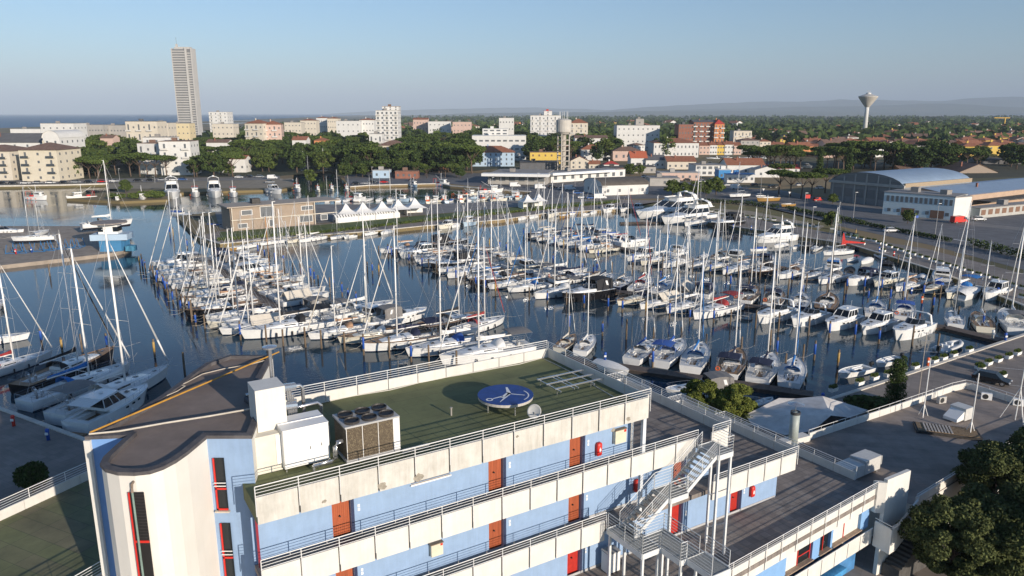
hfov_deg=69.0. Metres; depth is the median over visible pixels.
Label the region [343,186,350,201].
sailboat
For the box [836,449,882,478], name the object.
air handling unit
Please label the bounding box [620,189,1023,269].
road
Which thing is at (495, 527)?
door
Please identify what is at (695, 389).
tree
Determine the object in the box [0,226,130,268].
ground
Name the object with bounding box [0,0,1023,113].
sky
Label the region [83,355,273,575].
stair tower
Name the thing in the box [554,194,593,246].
sailboat
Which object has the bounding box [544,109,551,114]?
building
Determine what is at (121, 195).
shrub
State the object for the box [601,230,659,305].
sailboat
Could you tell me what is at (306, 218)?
window
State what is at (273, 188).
motorboat
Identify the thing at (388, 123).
tower block
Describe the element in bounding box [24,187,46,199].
fishing boat
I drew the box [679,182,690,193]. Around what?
tree
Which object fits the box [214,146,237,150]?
pine tree
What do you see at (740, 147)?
pine tree
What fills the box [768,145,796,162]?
pine tree
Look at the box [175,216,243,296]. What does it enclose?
sailboat
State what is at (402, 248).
motorboat
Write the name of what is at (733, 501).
door
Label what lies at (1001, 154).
tree
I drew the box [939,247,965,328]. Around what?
sailboat
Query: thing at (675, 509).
door
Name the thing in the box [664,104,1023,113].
hills
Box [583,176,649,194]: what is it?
shed
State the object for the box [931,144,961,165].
tree
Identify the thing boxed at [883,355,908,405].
cypress
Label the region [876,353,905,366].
motorboat
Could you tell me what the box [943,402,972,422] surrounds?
extractor unit
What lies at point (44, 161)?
hotel
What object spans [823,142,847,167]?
pine tree
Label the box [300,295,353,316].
motorboat
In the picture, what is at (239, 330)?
mooring pile
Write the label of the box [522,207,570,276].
sailboat
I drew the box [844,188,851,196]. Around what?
window
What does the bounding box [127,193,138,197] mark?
shrub
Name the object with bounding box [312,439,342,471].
duct
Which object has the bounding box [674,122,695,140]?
building
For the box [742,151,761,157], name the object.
pine tree
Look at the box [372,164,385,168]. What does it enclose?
pine tree
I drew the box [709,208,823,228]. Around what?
path
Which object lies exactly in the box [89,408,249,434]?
water pipe
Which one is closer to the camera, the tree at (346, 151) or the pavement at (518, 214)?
the pavement at (518, 214)
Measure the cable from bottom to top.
0.053 m
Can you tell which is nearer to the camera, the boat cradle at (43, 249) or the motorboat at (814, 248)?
the boat cradle at (43, 249)
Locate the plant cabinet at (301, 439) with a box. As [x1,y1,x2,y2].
[275,410,329,471]
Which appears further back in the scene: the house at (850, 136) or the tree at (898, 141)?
the house at (850, 136)
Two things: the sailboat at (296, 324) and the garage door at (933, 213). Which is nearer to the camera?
the sailboat at (296, 324)
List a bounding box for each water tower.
[556,111,570,169]
[858,90,877,128]
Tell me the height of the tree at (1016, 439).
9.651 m
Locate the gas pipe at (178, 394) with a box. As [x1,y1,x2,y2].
[89,351,278,432]
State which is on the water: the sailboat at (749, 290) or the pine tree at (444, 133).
the sailboat at (749, 290)
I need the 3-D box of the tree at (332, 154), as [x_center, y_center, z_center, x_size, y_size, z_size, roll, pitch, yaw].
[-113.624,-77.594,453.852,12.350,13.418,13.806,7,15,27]
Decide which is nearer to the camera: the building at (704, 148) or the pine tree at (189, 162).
the pine tree at (189, 162)
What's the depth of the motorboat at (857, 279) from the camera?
156.73 m
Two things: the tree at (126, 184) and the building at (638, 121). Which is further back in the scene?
the building at (638, 121)
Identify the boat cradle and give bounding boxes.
[5,243,22,253]
[33,241,50,251]
[44,240,59,250]
[69,238,85,248]
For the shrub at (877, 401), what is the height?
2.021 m
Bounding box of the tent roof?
[744,396,867,434]
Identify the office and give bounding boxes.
[882,186,967,219]
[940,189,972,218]
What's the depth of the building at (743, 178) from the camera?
375.42 m
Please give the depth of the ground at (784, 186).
339.44 m
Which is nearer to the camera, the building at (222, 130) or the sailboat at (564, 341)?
the sailboat at (564, 341)
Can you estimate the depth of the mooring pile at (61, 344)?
111.67 m
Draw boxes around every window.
[97,225,121,231]
[128,492,153,575]
[212,458,229,512]
[220,523,234,575]
[238,223,246,227]
[242,210,250,214]
[260,206,273,216]
[300,215,312,221]
[301,206,312,209]
[321,214,326,219]
[785,543,813,575]
[818,533,831,555]
[831,515,861,547]
[833,187,841,195]
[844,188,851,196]
[845,175,853,180]
[855,189,863,197]
[856,174,865,181]
[866,190,874,198]
[867,174,876,182]
[878,191,883,199]
[879,177,888,183]
[891,181,900,184]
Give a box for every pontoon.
[207,260,494,340]
[443,252,557,287]
[551,283,1003,342]
[560,231,954,285]
[567,356,813,397]
[619,221,663,223]
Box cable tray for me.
[402,443,429,453]
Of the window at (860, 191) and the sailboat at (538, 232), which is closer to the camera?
the sailboat at (538, 232)
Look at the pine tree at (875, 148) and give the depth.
462.50 m
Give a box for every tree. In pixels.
[73,157,98,178]
[77,146,93,151]
[81,152,95,175]
[83,159,107,178]
[83,162,103,175]
[84,148,104,172]
[85,139,107,146]
[86,136,100,139]
[86,154,109,176]
[90,134,120,137]
[90,146,110,160]
[91,150,111,173]
[100,145,116,167]
[105,154,121,174]
[112,141,130,166]
[115,154,135,176]
[116,139,140,168]
[116,141,141,170]
[118,179,132,191]
[120,136,139,141]
[123,152,150,176]
[133,158,156,174]
[140,154,166,176]
[157,155,177,175]
[182,156,207,176]
[183,159,199,177]
[193,137,207,140]
[196,150,228,177]
[199,146,214,149]
[211,154,230,174]
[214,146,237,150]
[218,154,245,176]
[219,147,242,151]
[221,137,239,140]
[222,151,242,161]
[223,163,234,173]
[227,140,256,150]
[238,151,251,154]
[245,145,259,151]
[249,149,256,167]
[250,137,262,142]
[250,152,269,171]
[258,153,277,171]
[259,144,282,161]
[260,149,282,157]
[261,139,281,143]
[263,149,278,163]
[271,140,288,162]
[279,145,305,172]
[284,132,298,135]
[298,143,321,169]
[303,169,316,182]
[309,136,323,139]
[312,150,335,173]
[314,141,327,147]
[322,149,338,170]
[324,139,341,143]
[325,137,341,139]
[326,133,337,136]
[331,145,341,163]
[335,144,364,162]
[336,140,358,153]
[337,164,345,175]
[338,162,353,177]
[342,153,360,165]
[343,137,367,141]
[351,134,366,137]
[352,163,360,176]
[355,141,381,172]
[355,146,384,172]
[355,163,368,176]
[357,160,372,175]
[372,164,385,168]
[374,159,390,164]
[375,146,401,169]
[390,142,412,148]
[391,151,410,167]
[392,163,405,171]
[394,137,419,141]
[397,138,415,142]
[400,149,416,154]
[401,143,430,169]
[407,162,423,169]
[409,134,424,138]
[409,150,423,168]
[415,134,438,139]
[418,142,430,145]
[419,163,430,175]
[420,166,431,173]
[422,137,439,142]
[425,145,449,172]
[430,139,451,145]
[431,152,447,172]
[432,143,458,147]
[434,132,451,139]
[436,142,454,171]
[437,146,464,173]
[438,164,451,176]
[446,137,474,143]
[449,163,459,172]
[453,133,476,137]
[454,144,486,173]
[455,144,476,167]
[455,166,465,177]
[457,142,476,169]
[466,142,483,169]
[514,131,527,134]
[521,138,546,156]
[527,134,542,141]
[540,140,559,150]
[545,137,566,148]
[547,132,560,137]
[548,145,560,150]
[559,141,582,158]
[567,146,579,156]
[576,136,594,147]
[589,145,604,159]
[594,138,616,159]
[607,137,623,150]
[623,163,637,173]
[636,164,645,172]
[657,138,676,153]
[661,135,675,138]
[663,179,682,195]
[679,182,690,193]
[680,379,726,411]
[688,181,702,193]
[700,180,714,195]
[707,176,725,194]
[708,382,758,423]
[736,145,760,156]
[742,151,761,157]
[743,146,755,157]
[748,146,771,157]
[755,131,771,139]
[760,151,781,163]
[763,144,782,163]
[765,169,793,193]
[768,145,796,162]
[768,163,794,185]
[777,171,798,195]
[778,151,794,163]
[781,148,803,162]
[782,132,796,142]
[785,152,805,163]
[786,172,818,197]
[789,144,810,159]
[797,151,808,169]
[808,172,827,195]
[809,151,831,160]
[810,146,823,150]
[811,168,842,192]
[821,211,841,225]
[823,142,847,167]
[824,146,843,167]
[827,193,838,203]
[830,147,860,168]
[830,151,845,168]
[830,169,848,177]
[838,140,865,168]
[844,151,866,169]
[856,141,886,169]
[856,148,874,168]
[859,147,876,167]
[864,150,889,170]
[870,146,895,168]
[880,143,912,169]
[883,140,905,160]
[885,150,892,164]
[889,148,912,164]
[892,145,917,164]
[895,493,1008,575]
[901,209,917,222]
[905,146,937,167]
[915,140,947,145]
[918,141,942,167]
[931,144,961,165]
[935,148,962,159]
[937,482,1023,575]
[938,142,957,163]
[950,440,1023,495]
[957,152,970,161]
[962,147,981,162]
[966,151,990,163]
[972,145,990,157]
[973,147,989,161]
[973,425,1023,483]
[978,149,992,163]
[995,480,1023,574]
[996,142,1015,164]
[999,144,1023,166]
[1002,144,1023,168]
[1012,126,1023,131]
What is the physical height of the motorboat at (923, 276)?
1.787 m
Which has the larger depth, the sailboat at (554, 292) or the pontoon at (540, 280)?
the pontoon at (540, 280)
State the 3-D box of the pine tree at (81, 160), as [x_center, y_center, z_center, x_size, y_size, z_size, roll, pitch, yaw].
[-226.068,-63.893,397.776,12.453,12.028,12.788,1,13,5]
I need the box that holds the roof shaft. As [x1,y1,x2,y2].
[247,344,329,474]
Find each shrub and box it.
[12,460,49,492]
[106,193,118,198]
[113,193,125,198]
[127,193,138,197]
[136,191,148,197]
[144,190,155,198]
[151,191,165,197]
[843,394,871,408]
[858,394,891,412]
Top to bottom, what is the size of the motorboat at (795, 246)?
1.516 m
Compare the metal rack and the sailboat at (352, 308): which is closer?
the metal rack
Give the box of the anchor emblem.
[478,384,532,415]
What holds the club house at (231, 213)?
on the ground at (784, 186)
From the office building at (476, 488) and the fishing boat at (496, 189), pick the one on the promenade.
the office building at (476, 488)
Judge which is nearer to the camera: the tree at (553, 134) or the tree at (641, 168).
the tree at (641, 168)
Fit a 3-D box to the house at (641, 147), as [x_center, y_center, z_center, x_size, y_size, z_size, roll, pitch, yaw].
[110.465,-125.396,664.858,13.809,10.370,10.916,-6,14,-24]
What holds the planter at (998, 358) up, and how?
on the promenade
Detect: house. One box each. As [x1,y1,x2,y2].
[216,197,339,231]
[627,142,644,150]
[776,135,794,142]
[784,141,813,155]
[801,137,820,141]
[816,138,847,146]
[843,134,858,138]
[863,136,886,140]
[884,128,898,132]
[893,138,916,141]
[903,132,927,136]
[905,139,924,144]
[954,136,973,139]
[954,139,981,143]
[958,141,982,155]
[978,136,994,140]
[979,140,1004,155]
[986,133,1008,138]
[992,132,1011,136]
[995,138,1015,142]
[998,138,1016,143]
[1007,135,1023,139]
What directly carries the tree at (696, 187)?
on the ground at (784, 186)
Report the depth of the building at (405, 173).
398.77 m
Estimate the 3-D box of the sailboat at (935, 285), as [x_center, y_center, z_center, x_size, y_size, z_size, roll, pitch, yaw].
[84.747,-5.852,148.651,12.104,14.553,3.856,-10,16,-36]
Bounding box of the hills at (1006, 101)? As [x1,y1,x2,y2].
[601,97,1023,111]
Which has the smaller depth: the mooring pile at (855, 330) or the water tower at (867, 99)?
the mooring pile at (855, 330)
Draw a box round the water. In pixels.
[0,114,1018,436]
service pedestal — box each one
[10,415,15,426]
[44,428,49,440]
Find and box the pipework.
[245,383,322,414]
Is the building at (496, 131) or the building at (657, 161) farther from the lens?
the building at (496, 131)
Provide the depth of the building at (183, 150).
419.56 m
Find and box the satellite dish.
[527,404,543,424]
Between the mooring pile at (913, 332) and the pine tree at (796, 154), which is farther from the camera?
the pine tree at (796, 154)
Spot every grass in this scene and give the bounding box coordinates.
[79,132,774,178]
[220,199,619,237]
[642,202,849,232]
[764,161,1023,177]
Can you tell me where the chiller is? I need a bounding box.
[332,403,400,463]
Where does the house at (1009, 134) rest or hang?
on the ground at (784, 186)
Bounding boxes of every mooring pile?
[39,329,42,344]
[59,337,63,352]
[79,334,82,352]
[104,333,107,346]
[152,339,155,357]
[171,289,173,303]
[179,298,181,312]
[182,352,185,374]
[189,305,192,321]
[194,312,196,326]
[238,321,241,339]
[264,325,266,341]
[281,329,283,345]
[303,327,305,347]
[320,330,322,348]
[343,332,345,351]
[362,334,364,354]
[388,336,390,357]
[410,342,411,361]
[427,345,429,365]
[455,350,457,365]
[625,319,627,339]
[651,348,653,367]
[755,310,757,327]
[776,337,778,355]
[777,312,780,331]
[802,344,804,361]
[807,316,810,335]
[813,340,816,359]
[828,321,830,337]
[836,349,839,367]
[843,283,845,299]
[853,321,856,339]
[877,328,880,343]
[889,286,891,303]
[911,325,914,346]
[932,295,935,309]
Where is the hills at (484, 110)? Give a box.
[322,107,607,114]
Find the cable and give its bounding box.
[321,358,617,402]
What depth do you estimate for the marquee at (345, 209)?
241.00 m
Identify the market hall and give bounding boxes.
[481,168,553,184]
[549,167,624,182]
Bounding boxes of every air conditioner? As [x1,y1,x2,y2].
[936,395,946,403]
[981,392,992,400]
[1012,398,1023,406]
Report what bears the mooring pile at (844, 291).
in the water
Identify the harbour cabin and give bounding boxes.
[89,219,136,251]
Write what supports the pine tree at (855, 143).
on the grass at (1004, 170)
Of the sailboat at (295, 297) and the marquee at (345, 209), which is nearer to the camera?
the sailboat at (295, 297)
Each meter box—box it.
[428,539,443,557]
[613,426,626,444]
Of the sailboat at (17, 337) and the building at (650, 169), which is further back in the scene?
the building at (650, 169)
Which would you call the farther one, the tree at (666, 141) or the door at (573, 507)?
the tree at (666, 141)
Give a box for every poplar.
[816,146,823,167]
[844,142,853,172]
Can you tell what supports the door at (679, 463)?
in the office building at (476, 488)
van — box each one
[267,174,277,178]
[509,182,520,186]
[534,184,545,188]
[564,185,575,189]
[593,193,606,198]
[730,184,741,188]
[950,215,967,223]
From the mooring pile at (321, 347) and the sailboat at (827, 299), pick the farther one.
the sailboat at (827, 299)
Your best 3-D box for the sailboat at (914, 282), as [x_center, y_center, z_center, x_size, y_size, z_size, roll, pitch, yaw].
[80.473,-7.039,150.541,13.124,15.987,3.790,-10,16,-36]
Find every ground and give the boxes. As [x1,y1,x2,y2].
[0,114,1023,310]
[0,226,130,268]
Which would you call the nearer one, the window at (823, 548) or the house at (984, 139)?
the window at (823, 548)
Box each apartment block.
[244,118,266,140]
[266,119,283,139]
[689,119,714,141]
[713,118,724,141]
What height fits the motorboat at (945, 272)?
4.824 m
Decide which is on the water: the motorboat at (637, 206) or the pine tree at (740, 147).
the motorboat at (637, 206)
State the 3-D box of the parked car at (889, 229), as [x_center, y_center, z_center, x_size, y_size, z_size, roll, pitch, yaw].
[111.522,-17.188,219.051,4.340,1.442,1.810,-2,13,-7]
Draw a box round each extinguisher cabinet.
[595,441,601,455]
[633,478,637,491]
[749,485,755,497]
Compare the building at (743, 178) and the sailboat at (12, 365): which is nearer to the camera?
the sailboat at (12, 365)
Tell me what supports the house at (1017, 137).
on the ground at (784, 186)
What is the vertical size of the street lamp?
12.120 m
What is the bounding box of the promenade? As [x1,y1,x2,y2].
[0,216,1023,575]
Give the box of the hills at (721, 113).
[440,111,981,114]
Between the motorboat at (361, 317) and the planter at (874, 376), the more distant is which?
the motorboat at (361, 317)
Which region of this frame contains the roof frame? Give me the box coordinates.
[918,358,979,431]
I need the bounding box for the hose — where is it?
[167,360,264,395]
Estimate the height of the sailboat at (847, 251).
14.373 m
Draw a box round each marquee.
[334,203,357,220]
[353,202,375,215]
[371,201,393,213]
[388,199,408,213]
[404,198,426,215]
[518,194,535,208]
[531,194,546,207]
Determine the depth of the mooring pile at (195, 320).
125.36 m
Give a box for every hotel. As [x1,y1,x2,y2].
[0,133,42,146]
[0,144,25,179]
[18,140,83,180]
[42,130,86,172]
[125,119,167,142]
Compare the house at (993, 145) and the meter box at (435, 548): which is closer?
the meter box at (435, 548)
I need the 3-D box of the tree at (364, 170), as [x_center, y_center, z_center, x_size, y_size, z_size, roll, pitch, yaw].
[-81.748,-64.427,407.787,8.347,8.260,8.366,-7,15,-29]
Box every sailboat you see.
[0,266,52,376]
[0,287,17,309]
[0,302,30,343]
[8,232,132,394]
[9,186,55,242]
[14,244,158,412]
[32,197,48,234]
[42,224,193,425]
[79,160,136,230]
[142,197,220,281]
[143,191,212,277]
[160,208,223,285]
[168,211,249,304]
[170,211,229,289]
[174,210,262,317]
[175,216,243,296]
[181,221,237,291]
[192,224,256,305]
[193,229,274,319]
[195,228,277,328]
[202,240,289,334]
[206,225,295,328]
[224,201,336,339]
[233,215,257,249]
[241,216,298,284]
[246,209,266,245]
[252,209,304,287]
[253,224,299,291]
[259,221,317,297]
[260,209,281,245]
[268,216,338,302]
[275,208,292,243]
[276,222,345,307]
[287,201,310,243]
[295,246,374,339]
[298,197,327,242]
[317,149,333,172]
[323,207,404,318]
[325,245,408,343]
[330,203,348,239]
[334,170,341,201]
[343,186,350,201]
[350,226,448,351]
[357,201,377,235]
[365,178,373,201]
[374,192,416,253]
[376,176,383,201]
[383,229,491,356]
[386,169,393,201]
[407,199,452,263]
[413,208,448,258]
[416,197,456,267]
[418,223,497,329]
[419,218,535,364]
[427,200,487,273]
[438,195,473,249]
[440,192,500,278]
[444,205,476,252]
[450,237,515,334]
[452,191,495,251]
[455,202,524,285]
[465,199,499,254]
[467,214,510,278]
[474,192,514,261]
[480,216,537,289]
[482,205,523,263]
[492,216,518,266]
[498,223,551,292]
[501,205,544,268]
[514,184,559,236]
[520,182,562,239]
[520,208,584,299]
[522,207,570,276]
[533,193,595,280]
[535,179,575,241]
[539,182,577,244]
[548,199,612,283]
[553,278,582,352]
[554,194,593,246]
[560,193,603,248]
[570,175,613,234]
[573,271,603,356]
[588,201,619,253]
[596,188,628,241]
[598,211,615,281]
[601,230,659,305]
[605,188,640,244]
[613,219,632,289]
[622,260,656,365]
[624,229,683,309]
[627,212,658,291]
[640,196,676,265]
[648,217,684,293]
[649,222,711,313]
[649,246,688,368]
[656,195,698,267]
[674,221,694,296]
[675,169,713,226]
[679,211,744,319]
[679,251,719,374]
[688,209,717,268]
[704,201,738,271]
[710,203,728,260]
[715,254,752,379]
[720,194,761,274]
[725,165,750,197]
[734,207,768,303]
[745,196,785,277]
[745,251,784,384]
[762,214,786,305]
[766,210,809,278]
[776,267,808,388]
[788,223,811,309]
[790,212,807,268]
[793,222,829,279]
[813,214,840,312]
[814,207,853,284]
[821,204,854,255]
[863,229,890,316]
[891,221,917,320]
[895,214,927,291]
[910,224,952,293]
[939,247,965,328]
[940,200,983,298]
[963,241,994,332]
[991,225,1023,335]
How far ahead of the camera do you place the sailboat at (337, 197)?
304.28 m
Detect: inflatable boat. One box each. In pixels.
[755,397,773,406]
[930,340,963,353]
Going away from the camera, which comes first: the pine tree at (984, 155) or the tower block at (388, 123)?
the pine tree at (984, 155)
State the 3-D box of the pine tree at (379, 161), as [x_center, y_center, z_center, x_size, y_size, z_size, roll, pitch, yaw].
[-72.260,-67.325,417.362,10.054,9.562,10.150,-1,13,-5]
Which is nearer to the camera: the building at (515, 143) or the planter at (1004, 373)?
the planter at (1004, 373)
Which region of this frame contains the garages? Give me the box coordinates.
[970,199,1023,217]
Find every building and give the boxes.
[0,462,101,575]
[10,127,40,132]
[40,121,87,139]
[86,123,110,136]
[100,134,122,165]
[108,123,126,137]
[137,140,161,173]
[142,134,178,142]
[158,138,200,174]
[159,120,176,135]
[176,121,195,139]
[205,138,231,151]
[209,110,233,131]
[212,122,238,137]
[219,155,251,171]
[243,340,878,575]
[284,121,304,133]
[291,135,310,144]
[300,118,319,134]
[313,136,328,143]
[316,116,327,132]
[327,116,340,131]
[336,119,361,136]
[359,117,375,134]
[369,131,384,143]
[372,166,391,177]
[378,139,406,168]
[395,167,418,178]
[413,118,428,133]
[428,120,450,138]
[453,120,471,132]
[472,133,525,160]
[473,144,514,165]
[483,126,507,134]
[499,116,513,134]
[519,159,558,169]
[529,149,560,163]
[530,114,560,136]
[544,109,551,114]
[568,118,587,140]
[569,154,588,168]
[573,134,607,156]
[579,143,602,160]
[588,159,600,167]
[600,164,629,173]
[602,159,619,165]
[610,145,640,160]
[614,123,659,149]
[627,150,647,164]
[632,163,655,172]
[634,117,643,124]
[645,154,664,167]
[645,173,679,185]
[648,137,698,156]
[655,168,699,179]
[664,155,696,168]
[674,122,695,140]
[688,161,724,175]
[698,141,710,154]
[708,141,717,154]
[714,166,730,179]
[715,141,724,154]
[719,157,765,172]
[722,140,734,154]
[724,170,754,182]
[729,129,751,141]
[732,141,740,154]
[736,137,760,153]
[749,164,778,176]
[759,138,771,146]
[765,163,800,171]
[771,141,784,144]
[780,380,1023,535]
[889,164,922,169]
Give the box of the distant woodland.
[196,114,1023,141]
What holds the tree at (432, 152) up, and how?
on the ground at (784, 186)
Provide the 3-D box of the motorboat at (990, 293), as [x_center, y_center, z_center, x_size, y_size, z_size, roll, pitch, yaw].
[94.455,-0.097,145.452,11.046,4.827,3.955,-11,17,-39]
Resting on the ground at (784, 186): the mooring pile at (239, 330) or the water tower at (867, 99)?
the water tower at (867, 99)
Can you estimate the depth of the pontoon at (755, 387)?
100.03 m
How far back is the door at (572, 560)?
45.41 m
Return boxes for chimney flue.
[788,401,804,445]
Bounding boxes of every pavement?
[201,199,659,242]
[771,190,1023,230]
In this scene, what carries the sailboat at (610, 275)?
on the water
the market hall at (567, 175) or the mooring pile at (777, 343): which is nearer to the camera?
the mooring pile at (777, 343)
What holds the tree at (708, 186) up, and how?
on the ground at (784, 186)
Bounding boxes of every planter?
[828,383,838,392]
[855,377,864,385]
[870,372,879,380]
[883,369,891,376]
[911,362,920,369]
[931,355,939,363]
[939,353,947,360]
[949,350,958,356]
[965,345,973,351]
[977,363,986,370]
[984,358,993,365]
[994,355,1002,362]
[999,370,1007,377]
[1004,351,1013,358]
[1013,348,1022,355]
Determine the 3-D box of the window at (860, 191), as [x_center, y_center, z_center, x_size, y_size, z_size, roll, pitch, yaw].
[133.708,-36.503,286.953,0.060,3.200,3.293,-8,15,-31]
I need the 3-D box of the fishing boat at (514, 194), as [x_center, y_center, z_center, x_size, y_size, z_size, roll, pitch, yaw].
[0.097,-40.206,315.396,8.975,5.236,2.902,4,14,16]
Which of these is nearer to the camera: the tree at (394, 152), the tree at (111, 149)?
the tree at (394, 152)
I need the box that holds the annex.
[598,186,606,195]
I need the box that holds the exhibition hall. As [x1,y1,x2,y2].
[829,168,971,205]
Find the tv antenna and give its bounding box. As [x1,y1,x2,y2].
[918,333,930,396]
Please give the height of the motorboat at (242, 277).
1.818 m
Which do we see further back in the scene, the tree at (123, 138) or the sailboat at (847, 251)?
the tree at (123, 138)
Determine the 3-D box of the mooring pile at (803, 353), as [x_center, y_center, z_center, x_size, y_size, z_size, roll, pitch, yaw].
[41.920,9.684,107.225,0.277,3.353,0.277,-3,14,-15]
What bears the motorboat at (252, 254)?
on the water
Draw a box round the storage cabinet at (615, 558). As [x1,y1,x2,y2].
[601,545,620,572]
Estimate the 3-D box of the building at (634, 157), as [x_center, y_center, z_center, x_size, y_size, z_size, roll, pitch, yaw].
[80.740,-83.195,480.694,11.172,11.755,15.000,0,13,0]
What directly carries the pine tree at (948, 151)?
on the grass at (1004, 170)
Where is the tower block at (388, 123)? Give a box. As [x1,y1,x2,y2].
[375,108,401,141]
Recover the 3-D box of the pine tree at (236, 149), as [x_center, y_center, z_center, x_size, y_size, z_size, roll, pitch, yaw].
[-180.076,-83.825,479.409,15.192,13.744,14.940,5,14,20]
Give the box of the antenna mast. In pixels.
[1000,371,1023,424]
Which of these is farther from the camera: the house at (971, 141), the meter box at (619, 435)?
the house at (971, 141)
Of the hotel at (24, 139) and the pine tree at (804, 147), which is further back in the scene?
the pine tree at (804, 147)
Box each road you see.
[0,176,279,184]
[107,178,293,188]
[215,195,619,229]
[343,170,749,198]
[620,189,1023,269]
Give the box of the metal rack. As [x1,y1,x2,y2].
[537,369,602,394]
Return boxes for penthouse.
[382,104,400,109]
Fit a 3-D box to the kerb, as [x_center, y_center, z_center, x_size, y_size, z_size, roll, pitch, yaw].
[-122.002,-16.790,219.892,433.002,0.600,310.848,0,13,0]
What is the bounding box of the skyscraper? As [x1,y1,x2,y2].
[171,43,202,135]
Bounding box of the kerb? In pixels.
[0,183,1023,440]
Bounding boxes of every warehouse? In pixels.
[921,178,1023,205]
[932,162,997,172]
[958,156,1020,163]
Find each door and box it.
[332,500,349,537]
[336,568,352,575]
[488,459,500,491]
[489,520,500,549]
[567,550,577,574]
[568,495,578,522]
[569,437,579,467]
[671,505,678,533]
[673,462,680,484]
[730,491,737,511]
[901,208,914,213]
[929,210,943,218]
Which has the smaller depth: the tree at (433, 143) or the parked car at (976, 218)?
the parked car at (976, 218)
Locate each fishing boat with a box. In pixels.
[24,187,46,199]
[66,186,96,197]
[138,185,145,199]
[190,184,199,197]
[228,183,237,197]
[292,178,300,191]
[329,182,333,191]
[344,192,365,201]
[393,190,408,201]
[409,177,417,187]
[425,195,430,203]
[430,193,445,201]
[434,178,448,185]
[441,191,448,202]
[451,192,464,200]
[457,191,463,201]
[463,187,476,195]
[464,209,478,226]
[468,189,484,198]
[479,179,502,192]
[480,193,488,200]
[488,190,496,199]
[490,192,506,200]
[503,190,521,198]
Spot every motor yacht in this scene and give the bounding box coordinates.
[164,175,179,198]
[206,175,222,197]
[636,190,698,218]
[661,198,717,224]
[755,220,798,242]
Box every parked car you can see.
[812,197,823,200]
[883,227,899,232]
[971,216,986,220]
[971,368,1012,386]
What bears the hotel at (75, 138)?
on the ground at (784, 186)
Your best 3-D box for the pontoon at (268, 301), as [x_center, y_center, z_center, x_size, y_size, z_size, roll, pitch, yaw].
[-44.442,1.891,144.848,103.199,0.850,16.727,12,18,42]
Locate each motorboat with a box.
[0,226,23,232]
[61,379,147,436]
[151,251,197,269]
[157,253,206,269]
[171,210,184,214]
[209,248,249,261]
[215,251,256,262]
[217,252,260,265]
[222,256,267,269]
[228,259,269,271]
[231,261,279,276]
[236,273,262,279]
[264,183,281,193]
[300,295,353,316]
[344,233,357,238]
[351,301,397,322]
[373,304,426,325]
[381,230,392,234]
[397,241,428,250]
[398,242,441,258]
[430,250,476,270]
[431,234,468,247]
[438,218,452,228]
[510,258,546,272]
[547,208,558,217]
[562,275,617,301]
[578,226,611,236]
[578,236,611,250]
[586,228,618,238]
[592,356,628,374]
[603,203,615,212]
[614,234,650,247]
[619,203,629,211]
[626,246,659,262]
[632,201,642,211]
[666,371,733,400]
[667,244,686,256]
[693,279,716,299]
[696,253,708,258]
[711,211,745,229]
[725,249,744,262]
[750,246,766,250]
[757,195,780,201]
[757,253,774,264]
[757,297,797,323]
[774,242,788,247]
[781,202,795,207]
[791,302,831,326]
[792,243,800,248]
[802,163,811,168]
[802,241,814,249]
[810,244,822,250]
[824,257,842,270]
[825,305,865,330]
[838,361,875,377]
[844,266,855,273]
[847,256,858,261]
[847,266,878,285]
[860,256,873,263]
[860,309,899,334]
[873,270,903,287]
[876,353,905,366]
[877,260,895,275]
[893,310,936,340]
[916,273,926,280]
[931,265,951,282]
[953,286,980,300]
[982,276,1012,300]
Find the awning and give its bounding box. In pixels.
[333,209,399,222]
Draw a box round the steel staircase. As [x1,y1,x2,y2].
[607,426,733,575]
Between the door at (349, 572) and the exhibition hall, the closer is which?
the door at (349, 572)
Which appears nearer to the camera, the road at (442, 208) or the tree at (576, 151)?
the road at (442, 208)
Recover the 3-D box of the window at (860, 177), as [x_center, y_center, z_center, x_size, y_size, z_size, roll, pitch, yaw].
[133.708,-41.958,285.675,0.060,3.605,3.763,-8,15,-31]
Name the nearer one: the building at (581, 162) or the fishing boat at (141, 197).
the fishing boat at (141, 197)
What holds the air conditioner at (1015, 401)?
on the restaurant building at (896, 440)
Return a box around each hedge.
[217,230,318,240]
[318,219,427,233]
[428,200,618,220]
[699,198,738,203]
[738,200,778,207]
[785,205,867,224]
[865,222,952,241]
[964,238,1023,258]
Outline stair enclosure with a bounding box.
[870,469,931,575]
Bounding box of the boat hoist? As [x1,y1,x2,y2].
[841,233,864,244]
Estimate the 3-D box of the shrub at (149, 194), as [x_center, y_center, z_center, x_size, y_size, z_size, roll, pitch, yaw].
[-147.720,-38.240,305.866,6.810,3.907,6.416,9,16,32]
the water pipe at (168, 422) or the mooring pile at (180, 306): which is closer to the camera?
the water pipe at (168, 422)
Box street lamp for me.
[809,207,813,254]
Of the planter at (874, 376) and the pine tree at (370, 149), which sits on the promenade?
the planter at (874, 376)
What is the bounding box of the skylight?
[912,421,982,440]
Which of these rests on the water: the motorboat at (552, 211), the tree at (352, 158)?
the motorboat at (552, 211)
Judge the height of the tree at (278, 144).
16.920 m
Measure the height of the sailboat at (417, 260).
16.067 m
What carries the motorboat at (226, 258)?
on the water
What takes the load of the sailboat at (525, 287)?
on the water
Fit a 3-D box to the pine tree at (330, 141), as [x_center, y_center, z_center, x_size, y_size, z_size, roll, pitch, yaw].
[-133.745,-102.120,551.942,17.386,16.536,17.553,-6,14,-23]

